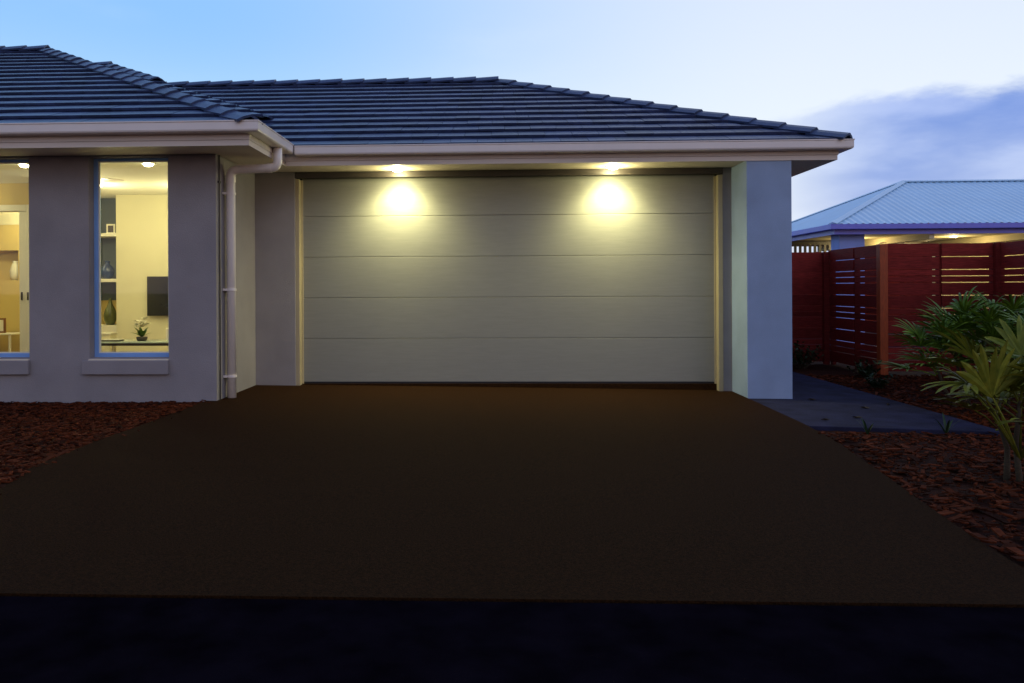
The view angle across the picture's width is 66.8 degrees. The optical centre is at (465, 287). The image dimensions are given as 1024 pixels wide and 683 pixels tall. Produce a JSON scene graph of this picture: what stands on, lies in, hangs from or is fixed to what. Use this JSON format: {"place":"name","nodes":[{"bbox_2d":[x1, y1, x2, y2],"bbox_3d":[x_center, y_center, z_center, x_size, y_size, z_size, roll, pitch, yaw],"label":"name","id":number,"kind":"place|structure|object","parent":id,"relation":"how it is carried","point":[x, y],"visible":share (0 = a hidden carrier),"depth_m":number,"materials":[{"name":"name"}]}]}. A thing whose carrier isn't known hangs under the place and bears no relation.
{"place":"outdoors","nodes":[
{"label":"outdoors","id":0,"kind":"place"},
{"bbox_2d":[101,332,117,351],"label":"plinth","id":1,"kind":"structure","parent":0,"point":[108,335],"depth_m":10.46,"materials":[{"name":"beige paint"}]},
{"bbox_2d":[0,398,224,494],"bbox_3d":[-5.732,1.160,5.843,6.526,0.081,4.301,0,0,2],"label":"bark mulch","id":2,"kind":"object","parent":0,"point":[91,415],"visible":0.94,"depth_m":6.57,"materials":[{"name":"brown wood"}]},
{"bbox_2d":[101,339,123,340],"bbox_3d":[-4.578,0.675,10.022,0.240,0.026,0.140,0,0,2],"label":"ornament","id":3,"kind":"object","parent":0,"point":[112,339],"visible":0.81,"depth_m":9.95,"materials":[{"name":"white metal"}]},
{"bbox_2d":[0,45,854,402],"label":"house","id":4,"kind":"structure","parent":0,"point":[466,231],"depth_m":9.05,"materials":[{"name":"grey paint"}]},
{"bbox_2d":[0,332,19,351],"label":"console table","id":5,"kind":"object","parent":4,"relation":"on","point":[9,334],"visible":0.42,"depth_m":10.74,"materials":[{"name":"white paint"}]},
{"bbox_2d":[0,318,5,332],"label":"photo frame","id":6,"kind":"object","parent":5,"relation":"on","point":[2,325],"visible":1,"depth_m":10.87,"materials":[{"name":"white paint"}]},
{"bbox_2d":[9,261,17,279],"bbox_3d":[-6.555,-0.253,11.262,0.150,0.280,0.150,0,0,2],"label":"vase","id":7,"kind":"object","parent":4,"relation":"in","point":[13,270],"visible":0.8,"depth_m":11.21,"materials":[{"name":"white ceramic"}]},
{"bbox_2d":[0,160,29,374],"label":"window","id":8,"kind":"structure","parent":4,"relation":"in","point":[7,366],"depth_m":7.88,"materials":[{"name":"blue metal"}]},
{"bbox_2d":[19,211,28,351],"bbox_3d":[-5.551,0.081,9.764,0.178,2.093,0.077,0,0,25],"label":"sliding door","id":9,"kind":"structure","parent":4,"relation":"in","point":[22,215],"depth_m":9.76,"materials":[{"name":"white paint"}]},
{"bbox_2d":[101,261,113,278],"bbox_3d":[-5.159,-0.260,11.136,0.184,0.260,0.184,0,0,2],"label":"vase","id":10,"kind":"object","parent":4,"relation":"on","point":[107,270],"visible":0.95,"depth_m":11.08,"materials":[{"name":"blue glass"}]},
{"bbox_2d":[103,298,115,324],"bbox_3d":[-5.116,0.340,11.134,0.180,0.380,0.180,0,0,2],"label":"vase","id":11,"kind":"object","parent":4,"relation":"on","point":[109,315],"visible":0.94,"depth_m":11.08,"materials":[{"name":"green ceramic"}]},
{"bbox_2d":[106,224,114,232],"bbox_3d":[-5.084,-0.847,11.080,0.120,0.134,0.015,0,0,2],"label":"photo frame","id":12,"kind":"object","parent":4,"relation":"on","point":[110,228],"visible":1,"depth_m":11.07,"materials":[{"name":"white paint"}]},
{"bbox_2d":[82,158,168,374],"bbox_3d":[-3.456,-0.229,7.933,0.890,2.213,0.205,0,0,2],"label":"window","id":13,"kind":"structure","parent":4,"relation":"in","point":[91,366],"depth_m":7.97,"materials":[{"name":"grey metal"}]},
{"bbox_2d":[101,339,168,351],"bbox_3d":[-4.168,0.905,10.101,1.150,0.439,0.450,0,0,2],"label":"side table","id":14,"kind":"object","parent":4,"relation":"on","point":[147,342],"visible":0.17,"depth_m":9.92,"materials":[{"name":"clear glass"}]},
{"bbox_2d":[134,317,149,340],"bbox_3d":[-4.203,0.524,10.018,0.273,0.322,0.259,0,0,2],"label":"potted plant","id":15,"kind":"object","parent":14,"relation":"on","point":[140,332],"visible":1,"depth_m":10.00,"materials":[{"name":"white plant"}]},
{"bbox_2d":[147,276,167,315],"bbox_3d":[-4.154,0.113,10.925,0.680,0.555,0.059,0,0,2],"label":"television","id":16,"kind":"object","parent":4,"relation":"attached to","point":[157,295],"visible":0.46,"depth_m":10.90,"materials":[{"name":"black plastic"}]},
{"bbox_2d":[302,174,714,382],"bbox_3d":[0.481,-0.097,9.149,4.855,2.441,0.078,0,0,2],"label":"garage door","id":17,"kind":"structure","parent":4,"relation":"in","point":[524,279],"depth_m":9.11,"materials":[{"name":"paint"}]},
{"bbox_2d":[0,385,1023,607],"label":"driveway","id":18,"kind":"structure","parent":0,"point":[446,493],"depth_m":4.13,"materials":[{"name":"brown concrete"}]},
{"bbox_2d":[0,596,1023,682],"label":"pavement","id":19,"kind":"structure","parent":0,"point":[107,640],"depth_m":2.62,"materials":[{"name":"black asphalt"}]},
{"bbox_2d":[0,0,1023,251],"label":"sky","id":20,"kind":"structure","parent":0,"point":[923,89],"materials":[{"name":"blue"}]},
{"bbox_2d":[749,372,999,435],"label":"path","id":21,"kind":"structure","parent":0,"point":[839,406],"depth_m":7.47,"materials":[{"name":"grey concrete"}]},
{"bbox_2d":[792,179,1023,342],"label":"pavilion","id":22,"kind":"structure","parent":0,"point":[959,211],"depth_m":16.26,"materials":[{"name":"blue metal"}]},
{"bbox_2d":[878,241,926,243],"bbox_3d":[9.694,-1.027,17.225,0.933,0.169,0.933,0,0,27],"label":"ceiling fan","id":23,"kind":"object","parent":22,"relation":"hanging from","point":[903,242],"visible":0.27,"depth_m":17.13,"materials":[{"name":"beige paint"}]},
{"bbox_2d":[792,351,1023,430],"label":"garden bed soil","id":24,"kind":"structure","parent":0,"point":[817,368],"depth_m":11.09,"materials":[{"name":"brown soil"}]},
{"bbox_2d":[792,340,823,368],"bbox_3d":[5.109,1.017,11.767,0.621,0.450,0.600,0,0,2],"label":"shrub","id":25,"kind":"object","parent":24,"relation":"on","point":[799,359],"visible":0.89,"depth_m":11.74,"materials":[{"name":"green plant"}]},
{"bbox_2d":[845,359,882,378],"bbox_3d":[5.429,1.101,10.530,0.408,0.278,0.503,0,0,2],"label":"shrub","id":26,"kind":"object","parent":24,"relation":"on","point":[869,369],"visible":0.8,"depth_m":10.51,"materials":[{"name":"green plant"}]},
{"bbox_2d":[862,371,898,389],"bbox_3d":[4.980,1.128,9.358,0.333,0.229,0.355,0,0,2],"label":"shrub","id":27,"kind":"object","parent":24,"relation":"on","point":[875,384],"visible":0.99,"depth_m":9.34,"materials":[{"name":"green plant"}]},
{"bbox_2d":[875,285,1023,407],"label":"palm","id":28,"kind":"object","parent":24,"relation":"on","point":[967,318],"visible":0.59,"depth_m":7.89,"materials":[{"name":"green plant"}]},
{"bbox_2d":[995,305,1023,357],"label":"palm","id":29,"kind":"object","parent":24,"relation":"on","point":[1014,317],"visible":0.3,"depth_m":7.07,"materials":[{"name":"green plant"}]},
{"bbox_2d":[830,332,988,350],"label":"patio paving","id":30,"kind":"structure","parent":0,"point":[867,344],"depth_m":15.17,"materials":[{"name":"grey concrete"}]},
{"bbox_2d":[806,373,1023,567],"bbox_3d":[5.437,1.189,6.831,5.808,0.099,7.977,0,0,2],"label":"bark mulch","id":31,"kind":"object","parent":0,"point":[1008,547],"visible":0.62,"depth_m":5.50,"materials":[{"name":"brown wood"}]},
{"bbox_2d":[857,418,873,434],"bbox_3d":[3.298,1.159,6.404,0.140,0.170,0.113,0,0,27],"label":"seedling","id":32,"kind":"object","parent":31,"relation":"on","point":[865,429],"visible":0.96,"depth_m":6.39,"materials":[{"name":"green plant"}]},
{"bbox_2d":[935,412,956,436],"bbox_3d":[3.990,1.143,6.412,0.224,0.204,0.168,0,0,-18],"label":"seedling","id":33,"kind":"object","parent":31,"relation":"on","point":[947,427],"visible":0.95,"depth_m":6.43,"materials":[{"name":"green plant"}]},
{"bbox_2d":[920,315,1023,485],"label":"palm","id":34,"kind":"object","parent":31,"relation":"on","point":[1001,378],"visible":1,"depth_m":4.86,"materials":[{"name":"green plant"}]},
{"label":"ground","id":35,"kind":"structure","parent":0,"visible":0},
{"bbox_2d":[792,252,829,364],"bbox_3d":[4.794,0.401,12.655,2.177,1.960,0.157,0,0,4],"label":"fence","id":36,"kind":"object","parent":35,"relation":"on","point":[811,321],"visible":0.38,"depth_m":12.59,"materials":[{"name":"red wood"}]},
{"bbox_2d":[828,245,876,370],"bbox_3d":[5.887,0.383,11.714,0.080,1.985,1.679,0,0,2],"label":"fence","id":37,"kind":"object","parent":35,"relation":"on","point":[856,288],"visible":0.86,"depth_m":11.68,"materials":[{"name":"red wood"}]},
{"bbox_2d":[792,256,931,321],"bbox_3d":[13.906,0.145,21.714,22.046,2.380,0.110,0,0,2],"label":"fence","id":38,"kind":"object","parent":35,"relation":"on","point":[888,282],"depth_m":21.73,"materials":[{"name":"red wood"}]},
{"bbox_2d":[876,241,1023,376],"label":"fence","id":39,"kind":"object","parent":35,"relation":"on","point":[996,262],"visible":0.44,"depth_m":10.79,"materials":[{"name":"red wood"}]}
]}

